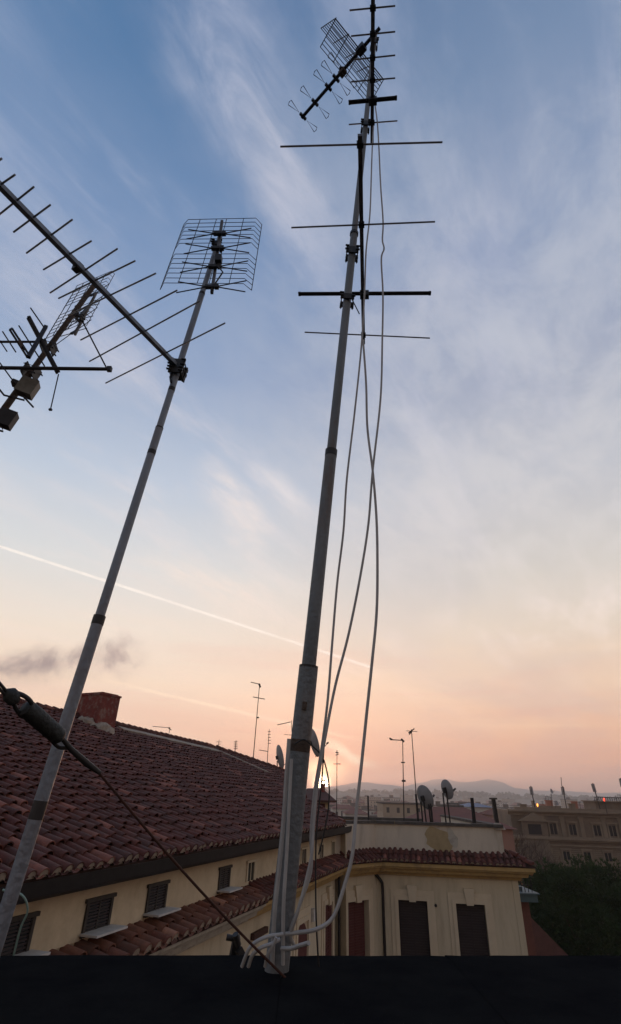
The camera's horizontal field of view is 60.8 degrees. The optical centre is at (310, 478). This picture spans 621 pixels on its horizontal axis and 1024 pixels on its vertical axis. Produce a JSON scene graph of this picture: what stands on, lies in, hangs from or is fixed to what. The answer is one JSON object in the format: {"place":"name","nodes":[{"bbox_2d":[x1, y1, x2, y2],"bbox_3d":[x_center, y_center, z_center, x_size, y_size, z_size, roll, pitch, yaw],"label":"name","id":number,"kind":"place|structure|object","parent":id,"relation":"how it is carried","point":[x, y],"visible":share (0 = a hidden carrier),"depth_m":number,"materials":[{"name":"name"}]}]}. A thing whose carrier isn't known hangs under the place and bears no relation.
{"place":"outdoors","nodes":[
{"label":"outdoors","id":0,"kind":"place"},
{"bbox_2d":[0,692,351,955],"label":"apartment wing","id":1,"kind":"structure","parent":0,"point":[104,875],"depth_m":10.98,"materials":[{"name":"brown tile"}]},
{"bbox_2d":[0,911,50,955],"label":"window","id":2,"kind":"structure","parent":1,"relation":"in","point":[23,946],"depth_m":6.69,"materials":[{"name":"brown wood"}]},
{"bbox_2d":[1,284,94,408],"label":"steel mast","id":3,"kind":"object","parent":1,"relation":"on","point":[8,402],"visible":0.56,"depth_m":4.04,"materials":[{"name":"grey metal"}]},
{"bbox_2d":[0,406,18,431],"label":"junction box","id":4,"kind":"object","parent":3,"relation":"attached to","point":[9,418],"visible":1,"depth_m":3.53,"materials":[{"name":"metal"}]},
{"bbox_2d":[0,375,40,400],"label":"junction box","id":5,"kind":"object","parent":3,"relation":"attached to","point":[27,387],"visible":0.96,"depth_m":3.67,"materials":[{"name":"grey plastic"}]},
{"bbox_2d":[0,307,59,373],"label":"yagi antenna","id":6,"kind":"object","parent":3,"relation":"attached to","point":[42,344],"visible":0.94,"depth_m":3.81,"materials":[{"name":"metal"}]},
{"bbox_2d":[0,309,112,410],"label":"yagi antenna","id":7,"kind":"object","parent":3,"relation":"attached to","point":[36,373],"visible":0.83,"depth_m":3.76,"materials":[{"name":"metal"}]},
{"bbox_2d":[44,271,114,345],"bbox_3d":[-1.871,-1.435,4.323,0.324,1.307,0.673,17,-34,-24],"label":"panel antenna","id":8,"kind":"object","parent":3,"relation":"attached to","point":[82,315],"visible":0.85,"depth_m":4.09,"materials":[{"name":"metal"}]},
{"bbox_2d":[79,892,127,938],"bbox_3d":[-3.063,6.562,7.957,0.309,0.450,0.754,-8,-32,16],"label":"window","id":9,"kind":"structure","parent":1,"relation":"in","point":[97,917],"depth_m":7.94,"materials":[{"name":"brown wood"}]},
{"bbox_2d":[143,879,180,917],"bbox_3d":[-2.571,7.374,9.297,0.309,0.450,0.754,-8,-32,16],"label":"window","id":10,"kind":"structure","parent":1,"relation":"in","point":[155,906],"depth_m":9.28,"materials":[{"name":"grey glass"}]},
{"bbox_2d":[217,864,242,893],"bbox_3d":[-1.744,8.737,11.549,0.309,0.450,0.671,-8,-32,16],"label":"window","id":11,"kind":"structure","parent":1,"relation":"in","point":[224,886],"depth_m":11.53,"materials":[{"name":"grey glass"}]},
{"bbox_2d":[246,859,256,881],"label":"window","id":12,"kind":"structure","parent":1,"relation":"in","point":[251,864],"depth_m":12.79,"materials":[{"name":"grey glass"}]},
{"bbox_2d":[251,682,263,756],"bbox_3d":[-3.422,15.425,32.658,0.976,5.458,0.125,2,-31,0],"label":"rooftop aerial","id":13,"kind":"object","parent":1,"relation":"on","point":[256,716],"visible":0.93,"depth_m":33.13,"materials":[{"name":"metal"}]},
{"bbox_2d":[260,731,270,762],"bbox_3d":[-2.945,17.667,33.662,0.732,3.148,0.050,2,-31,0],"label":"rooftop aerial","id":14,"kind":"object","parent":1,"relation":"on","point":[268,745],"visible":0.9,"depth_m":34.02,"materials":[{"name":"metal"}]},
{"bbox_2d":[275,745,284,767],"bbox_3d":[-1.796,17.785,32.461,1.055,2.622,1.023,-8,-32,16],"label":"satellite dish","id":15,"kind":"object","parent":1,"relation":"on","point":[279,756],"visible":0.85,"depth_m":32.57,"materials":[{"name":"metal"}]},
{"bbox_2d":[292,905,310,955],"bbox_3d":[-0.242,13.774,15.004,0.070,2.460,1.540,-8,-32,16],"label":"window","id":16,"kind":"structure","parent":1,"relation":"in","point":[304,915],"depth_m":15.43,"materials":[{"name":"paint"}]},
{"bbox_2d":[301,846,307,863],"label":"window","id":17,"kind":"structure","parent":1,"relation":"in","point":[304,849],"depth_m":16.19,"materials":[{"name":"brown glass"}]},
{"bbox_2d":[311,729,328,756],"bbox_3d":[0.225,14.538,26.406,1.015,3.746,1.048,-17,-36,29],"label":"satellite dish","id":18,"kind":"object","parent":1,"relation":"on","point":[314,741],"visible":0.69,"depth_m":26.66,"materials":[{"name":"metal"}]},
{"bbox_2d":[319,842,324,857],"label":"window","id":19,"kind":"structure","parent":1,"relation":"in","point":[321,855],"depth_m":17.77,"materials":[{"name":"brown glass"}]},
{"bbox_2d":[321,885,333,955],"bbox_3d":[0.607,15.021,17.301,0.120,2.715,1.490,-8,-32,16],"label":"window","id":20,"kind":"structure","parent":1,"relation":"in","point":[327,899],"depth_m":17.44,"materials":[{"name":"paint"}]},
{"bbox_2d":[331,840,335,854],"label":"window","id":21,"kind":"structure","parent":1,"relation":"in","point":[332,841],"depth_m":18.89,"materials":[{"name":"brown glass"}]},
{"bbox_2d":[0,955,620,1023],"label":"roof terrace","id":22,"kind":"structure","parent":0,"point":[193,989],"depth_m":1.29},
{"bbox_2d":[2,889,28,955],"bbox_3d":[-0.839,1.281,1.500,0.076,0.201,0.122,2,-31,0],"label":"cable","id":23,"kind":"object","parent":22,"relation":"on","point":[26,902],"visible":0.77,"depth_m":1.50,"materials":[{"name":"grey plastic"}]},
{"bbox_2d":[0,237,221,954],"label":"steel mast","id":24,"kind":"object","parent":22,"relation":"on","point":[9,900],"visible":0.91,"depth_m":1.66,"materials":[{"name":"grey metal"}]},
{"bbox_2d":[0,157,225,383],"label":"yagi antenna","id":25,"kind":"object","parent":24,"relation":"attached to","point":[175,365],"visible":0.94,"depth_m":1.99,"materials":[{"name":"metal"}]},
{"bbox_2d":[160,218,261,293],"bbox_3d":[-0.518,-1.192,2.786,0.493,0.706,0.130,2,-31,0],"label":"panel antenna","id":26,"kind":"object","parent":24,"relation":"attached to","point":[218,247],"visible":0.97,"depth_m":2.76,"materials":[{"name":"metal"}]},
{"bbox_2d":[226,931,244,954],"bbox_3d":[-0.251,1.556,1.748,0.079,0.108,0.096,-16,-35,27],"label":"cable clamp","id":27,"kind":"object","parent":22,"relation":"attached to","point":[236,948],"visible":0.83,"depth_m":1.73,"materials":[{"name":"black plastic"}]},
{"bbox_2d":[240,932,283,967],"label":"cable","id":28,"kind":"object","parent":22,"relation":"on","point":[265,937],"visible":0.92,"depth_m":1.37,"materials":[{"name":"grey plastic"}]},
{"bbox_2d":[247,937,280,967],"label":"cable","id":29,"kind":"object","parent":22,"relation":"on","point":[260,948],"visible":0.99,"depth_m":1.36,"materials":[{"name":"grey plastic"}]},
{"bbox_2d":[263,936,277,967],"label":"cable","id":30,"kind":"object","parent":22,"relation":"on","point":[270,950],"visible":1,"depth_m":1.36,"materials":[{"name":"grey plastic"}]},
{"bbox_2d":[280,940,309,950],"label":"cable","id":31,"kind":"object","parent":22,"relation":"on","point":[296,946],"visible":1,"depth_m":1.34,"materials":[{"name":"grey plastic"}]},
{"bbox_2d":[265,35,376,973],"bbox_3d":[0.187,-0.971,2.733,0.556,5.944,0.105,-3,-31,7],"label":"steel mast","id":32,"kind":"object","parent":22,"relation":"on","point":[302,725],"visible":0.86,"depth_m":1.82,"materials":[{"name":"grey metal"}]},
{"bbox_2d":[0,682,285,977],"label":"guy wire","id":33,"kind":"object","parent":32,"relation":"attached to","point":[39,719],"visible":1,"depth_m":1.17,"materials":[{"name":"black metal"}]},
{"bbox_2d":[270,739,290,965],"bbox_3d":[-0.085,1.053,1.531,0.033,0.541,0.035,2,-31,0],"label":"cable","id":34,"kind":"object","parent":32,"relation":"attached to","point":[277,886],"visible":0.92,"depth_m":1.51,"materials":[{"name":"grey plastic"}]},
{"bbox_2d":[281,759,292,965],"bbox_3d":[-0.067,1.063,1.498,0.014,0.479,0.030,-5,-31,11],"label":"cable","id":35,"kind":"object","parent":32,"relation":"attached to","point":[286,864],"visible":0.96,"depth_m":1.48,"materials":[{"name":"grey plastic"}]},
{"bbox_2d":[294,739,329,854],"bbox_3d":[0.004,0.944,1.581,0.115,0.296,0.024,11,-32,-15],"label":"cable","id":36,"kind":"object","parent":32,"relation":"attached to","point":[328,795],"visible":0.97,"depth_m":1.59,"materials":[{"name":"grey plastic"}]},
{"bbox_2d":[315,749,324,966],"bbox_3d":[0.026,1.076,1.549,0.026,0.536,0.036,2,-31,0],"label":"cable","id":37,"kind":"object","parent":32,"relation":"attached to","point":[315,863],"visible":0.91,"depth_m":1.52,"materials":[{"name":"grey plastic"}]},
{"bbox_2d":[288,126,373,930],"bbox_3d":[0.153,-0.492,2.413,0.418,4.200,0.102,-10,-33,18],"label":"cable","id":38,"kind":"object","parent":32,"relation":"attached to","point":[331,649],"visible":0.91,"depth_m":1.99,"materials":[{"name":"grey plastic"}]},
{"bbox_2d":[285,339,378,935],"bbox_3d":[0.106,0.271,1.950,0.296,2.190,0.053,2,-31,0],"label":"cable","id":39,"kind":"object","parent":32,"relation":"attached to","point":[317,928],"visible":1,"depth_m":1.67,"materials":[{"name":"grey plastic"}]},
{"bbox_2d":[288,17,383,131],"bbox_3d":[0.228,-3.332,4.376,0.579,0.345,0.892,27,-39,-36],"label":"corner reflector antenna","id":40,"kind":"object","parent":32,"relation":"attached to","point":[361,49],"visible":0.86,"depth_m":4.28,"materials":[{"name":"metal"}]},
{"bbox_2d":[289,106,384,945],"bbox_3d":[0.197,-0.669,2.505,0.404,4.426,0.047,-1,-31,5],"label":"cable","id":41,"kind":"object","parent":32,"relation":"attached to","point":[321,758],"visible":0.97,"depth_m":1.83,"materials":[{"name":"grey plastic"}]},
{"bbox_2d":[280,133,442,343],"bbox_3d":[0.295,-1.208,2.899,0.794,0.057,1.273,-2,-31,7],"label":"yagi antenna","id":42,"kind":"object","parent":32,"relation":"attached to","point":[359,144],"visible":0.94,"depth_m":2.79,"materials":[{"name":"metal"}]},
{"bbox_2d":[348,0,396,142],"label":"yagi antenna","id":43,"kind":"object","parent":32,"relation":"attached to","point":[372,100],"visible":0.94,"depth_m":3.28,"materials":[{"name":"metal"}]},
{"bbox_2d":[0,0,620,792],"label":"sky","id":44,"kind":"structure","parent":0,"point":[497,466],"materials":[{"name":"blue"}]},
{"bbox_2d":[306,780,335,808],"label":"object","id":45,"kind":"structure","parent":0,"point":[323,799],"depth_m":31.33,"materials":[{"name":"paint"}]},
{"bbox_2d":[330,804,354,815],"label":"city building","id":46,"kind":"structure","parent":0,"point":[342,807],"depth_m":221.80,"materials":[{"name":"tile"}]},
{"bbox_2d":[342,809,367,816],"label":"city building","id":47,"kind":"structure","parent":0,"point":[351,812],"depth_m":153.58,"materials":[{"name":"tile"}]},
{"bbox_2d":[376,801,423,817],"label":"city building","id":48,"kind":"structure","parent":0,"point":[390,809],"depth_m":178.77,"materials":[{"name":"paint"}]},
{"bbox_2d":[436,804,463,806],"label":"city building","id":49,"kind":"structure","parent":0,"point":[441,805],"depth_m":119.31,"materials":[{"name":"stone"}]},
{"bbox_2d":[330,792,581,807],"bbox_3d":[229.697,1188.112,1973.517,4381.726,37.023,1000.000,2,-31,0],"label":"hills","id":50,"kind":"structure","parent":0,"point":[481,800],"depth_m":1774.43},
{"bbox_2d":[307,788,620,800],"bbox_3d":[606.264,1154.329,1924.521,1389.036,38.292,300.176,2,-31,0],"label":"distant wood","id":51,"kind":"object","parent":50,"relation":"on","point":[478,794],"visible":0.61,"depth_m":1873.46,"materials":[{"name":"plant"}]},
{"bbox_2d":[405,807,515,851],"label":"tiled house","id":52,"kind":"structure","parent":0,"point":[507,835],"depth_m":55.31,"materials":[{"name":"tile"}]},
{"bbox_2d":[306,779,620,798],"bbox_3d":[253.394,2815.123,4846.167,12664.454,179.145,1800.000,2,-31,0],"label":"mountains","id":53,"kind":"structure","parent":0,"point":[492,787],"depth_m":4491.87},
{"bbox_2d":[460,803,491,812],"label":"city building","id":54,"kind":"structure","parent":0,"point":[479,808],"depth_m":128.02,"materials":[{"name":"white"}]},
{"bbox_2d":[480,809,492,818],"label":"city building","id":55,"kind":"structure","parent":0,"point":[488,813],"depth_m":116.52,"materials":[{"name":"tile"}]},
{"bbox_2d":[518,877,539,955],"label":"brick block","id":56,"kind":"structure","parent":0,"point":[527,895],"depth_m":25.81,"materials":[{"name":"brick"}]},
{"bbox_2d":[515,831,561,868],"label":"bare tree","id":57,"kind":"object","parent":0,"point":[522,838],"visible":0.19,"depth_m":75.19,"materials":[{"name":"brown plant"}]},
{"bbox_2d":[518,840,560,870],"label":"bare tree","id":58,"kind":"object","parent":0,"point":[534,848],"visible":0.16,"depth_m":72.77,"materials":[{"name":"brown plant"}]},
{"bbox_2d":[515,835,576,872],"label":"bare tree","id":59,"kind":"object","parent":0,"point":[531,852],"visible":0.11,"depth_m":70.28,"materials":[{"name":"brown plant"}]},
{"bbox_2d":[492,797,620,885],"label":"palace","id":60,"kind":"structure","parent":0,"point":[592,829],"depth_m":84.53,"materials":[{"name":"beige paint"}]},
{"bbox_2d":[529,786,534,806],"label":"cell mast","id":61,"kind":"object","parent":60,"relation":"on","point":[531,790],"visible":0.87,"depth_m":89.85,"materials":[{"name":"metal"}]},
{"bbox_2d":[547,821,559,836],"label":"window","id":62,"kind":"structure","parent":60,"relation":"in","point":[553,828],"depth_m":84.93,"materials":[{"name":"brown glass"}]},
{"bbox_2d":[561,780,566,807],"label":"cell mast","id":63,"kind":"object","parent":60,"relation":"on","point":[562,790],"visible":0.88,"depth_m":90.08,"materials":[{"name":"metal"}]},
{"bbox_2d":[560,848,572,862],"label":"window","id":64,"kind":"structure","parent":60,"relation":"in","point":[565,855],"depth_m":83.07,"materials":[{"name":"brown glass"}]},
{"bbox_2d":[565,821,578,836],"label":"window","id":65,"kind":"structure","parent":60,"relation":"in","point":[572,829],"depth_m":84.60,"materials":[{"name":"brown glass"}]},
{"bbox_2d":[581,849,592,863],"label":"window","id":66,"kind":"structure","parent":60,"relation":"in","point":[583,853],"depth_m":82.82,"materials":[{"name":"brown glass"}]},
{"bbox_2d":[591,783,600,808],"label":"cell mast","id":67,"kind":"object","parent":60,"relation":"on","point":[594,788],"visible":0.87,"depth_m":88.41,"materials":[{"name":"metal"}]},
{"bbox_2d":[590,822,603,837],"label":"window","id":68,"kind":"structure","parent":60,"relation":"in","point":[596,829],"depth_m":84.22,"materials":[{"name":"brown glass"}]},
{"bbox_2d":[601,850,615,864],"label":"window","id":69,"kind":"structure","parent":60,"relation":"in","point":[607,856],"depth_m":82.43,"materials":[{"name":"brown glass"}]},
{"bbox_2d":[606,823,619,838],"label":"window","id":70,"kind":"structure","parent":60,"relation":"in","point":[612,830],"depth_m":83.94,"materials":[{"name":"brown glass"}]},
{"label":"ground","id":71,"kind":"structure","parent":0,"visible":0},
{"bbox_2d":[337,797,352,803],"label":"city building","id":72,"kind":"structure","parent":71,"relation":"on","point":[339,800],"depth_m":685.06,"materials":[{"name":"concrete"}]},
{"bbox_2d":[350,803,371,808],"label":"city building","id":73,"kind":"structure","parent":71,"relation":"on","point":[359,807],"depth_m":355.30,"materials":[{"name":"stone"}]},
{"bbox_2d":[362,806,376,813],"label":"city building","id":74,"kind":"structure","parent":71,"relation":"on","point":[371,811],"depth_m":287.54,"materials":[{"name":"stone"}]},
{"bbox_2d":[362,795,380,805],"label":"city building","id":75,"kind":"structure","parent":71,"relation":"on","point":[371,797],"depth_m":755.06,"materials":[{"name":"concrete"}]},
{"bbox_2d":[369,798,401,807],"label":"city building","id":76,"kind":"structure","parent":71,"relation":"on","point":[373,803],"depth_m":548.43,"materials":[{"name":"concrete"}]},
{"bbox_2d":[382,795,400,800],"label":"city building","id":77,"kind":"structure","parent":71,"relation":"on","point":[391,797],"depth_m":612.98,"materials":[{"name":"concrete"}]},
{"bbox_2d":[400,794,413,801],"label":"city building","id":78,"kind":"structure","parent":71,"relation":"on","point":[408,798],"depth_m":1172.54,"materials":[{"name":"stone"}]},
{"bbox_2d":[335,815,535,955],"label":"apartment building","id":79,"kind":"structure","parent":71,"relation":"on","point":[421,888],"depth_m":19.54,"materials":[{"name":"beige paint"}]},
{"bbox_2d":[335,752,338,814],"bbox_3d":[1.408,17.507,28.011,0.406,5.621,0.064,2,-31,0],"label":"rooftop aerial","id":80,"kind":"object","parent":79,"relation":"on","point":[336,791],"visible":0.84,"depth_m":28.30,"materials":[{"name":"metal"}]},
{"bbox_2d":[347,885,374,955],"bbox_3d":[1.646,16.242,18.644,1.665,3.090,0.310,27,-39,-36],"label":"window","id":81,"kind":"structure","parent":79,"relation":"in","point":[355,899],"depth_m":19.02,"materials":[{"name":"paint"}]},
{"bbox_2d":[367,796,368,819],"bbox_3d":[2.428,14.161,22.105,0.160,1.583,0.160,2,-31,0],"label":"terrace post","id":82,"kind":"object","parent":79,"relation":"on","point":[368,806],"visible":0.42,"depth_m":22.32,"materials":[{"name":"metal"}]},
{"bbox_2d":[389,738,405,820],"bbox_3d":[3.869,13.421,23.034,0.698,3.875,0.088,2,-31,0],"label":"rooftop aerial","id":83,"kind":"object","parent":79,"relation":"on","point":[403,780],"visible":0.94,"depth_m":23.20,"materials":[{"name":"metal"}]},
{"bbox_2d":[408,729,416,793],"bbox_3d":[4.529,13.120,22.875,0.499,4.260,0.062,2,-31,0],"label":"rooftop aerial","id":84,"kind":"object","parent":79,"relation":"on","point":[411,731],"visible":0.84,"depth_m":23.38,"materials":[{"name":"metal"}]},
{"bbox_2d":[390,885,438,955],"bbox_3d":[3.773,16.622,19.149,1.596,3.090,0.310,-3,-31,7],"label":"window","id":85,"kind":"structure","parent":79,"relation":"in","point":[413,934],"depth_m":19.41,"materials":[{"name":"paint"}]},
{"bbox_2d":[415,794,418,821],"bbox_3d":[4.464,14.020,21.874,0.174,1.687,0.160,2,-31,0],"label":"terrace post","id":86,"kind":"object","parent":79,"relation":"on","point":[417,811],"visible":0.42,"depth_m":22.02,"materials":[{"name":"metal"}]},
{"bbox_2d":[417,785,434,821],"bbox_3d":[4.938,13.961,22.090,0.769,2.035,0.736,2,-31,0],"label":"satellite dish","id":87,"kind":"object","parent":79,"relation":"on","point":[425,796],"visible":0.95,"depth_m":22.21,"materials":[{"name":"metal"}]},
{"bbox_2d":[430,803,433,821],"bbox_3d":[5.046,14.053,21.864,0.166,1.648,0.160,2,-31,0],"label":"terrace post","id":88,"kind":"object","parent":79,"relation":"on","point":[431,811],"visible":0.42,"depth_m":21.94,"materials":[{"name":"metal"}]},
{"bbox_2d":[441,779,455,821],"bbox_3d":[5.893,14.024,22.381,0.599,2.269,0.636,-13,-34,23],"label":"satellite dish","id":89,"kind":"object","parent":79,"relation":"on","point":[448,790],"visible":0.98,"depth_m":22.52,"materials":[{"name":"metal"}]},
{"bbox_2d":[470,798,473,822],"bbox_3d":[6.634,13.961,21.596,0.160,1.609,0.160,2,-31,0],"label":"terrace post","id":90,"kind":"object","parent":79,"relation":"on","point":[472,810],"visible":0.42,"depth_m":21.76,"materials":[{"name":"metal"}]},
{"bbox_2d":[447,888,497,955],"bbox_3d":[5.831,16.514,18.898,1.570,3.023,0.310,-3,-31,7],"label":"window","id":91,"kind":"structure","parent":79,"relation":"in","point":[468,930],"depth_m":19.17,"materials":[{"name":"paint"}]},
{"bbox_2d":[472,798,475,822],"bbox_3d":[6.725,13.963,21.596,0.160,1.609,0.160,2,-31,0],"label":"terrace post","id":92,"kind":"object","parent":79,"relation":"on","point":[474,810],"visible":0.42,"depth_m":21.75,"materials":[{"name":"metal"}]},
{"bbox_2d":[489,798,505,829],"bbox_3d":[7.324,13.248,20.868,0.600,1.144,0.600,2,-31,0],"label":"terrace post","id":93,"kind":"object","parent":79,"relation":"on","point":[495,812],"visible":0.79,"depth_m":20.84,"materials":[{"name":"metal"}]},
{"bbox_2d":[433,797,442,803],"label":"city building","id":94,"kind":"structure","parent":71,"relation":"on","point":[439,799],"depth_m":1098.60,"materials":[{"name":"concrete"}]},
{"bbox_2d":[483,801,498,806],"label":"city building","id":95,"kind":"structure","parent":71,"relation":"on","point":[490,804],"depth_m":475.36,"materials":[{"name":"concrete"}]},
{"bbox_2d":[496,800,508,806],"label":"city building","id":96,"kind":"structure","parent":71,"relation":"on","point":[500,802],"depth_m":830.08,"materials":[{"name":"concrete"}]},
{"bbox_2d":[497,804,509,808],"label":"city building","id":97,"kind":"structure","parent":71,"relation":"on","point":[506,806],"depth_m":417.06,"materials":[{"name":"stone"}]},
{"bbox_2d":[502,798,514,804],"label":"city building","id":98,"kind":"structure","parent":71,"relation":"on","point":[510,801],"depth_m":1332.88,"materials":[{"name":"concrete"}]},
{"bbox_2d":[531,918,566,955],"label":"house","id":99,"kind":"structure","parent":71,"relation":"on","point":[546,944],"depth_m":30.70,"materials":[{"name":"paint"}]},
{"bbox_2d":[560,797,576,807],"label":"city building","id":100,"kind":"structure","parent":71,"relation":"on","point":[568,800],"depth_m":790.49,"materials":[{"name":"concrete"}]},
{"bbox_2d":[518,853,620,955],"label":"stone pine","id":101,"kind":"object","parent":71,"relation":"on","point":[574,912],"visible":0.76,"depth_m":32.97,"materials":[{"name":"green plant"}]}
]}

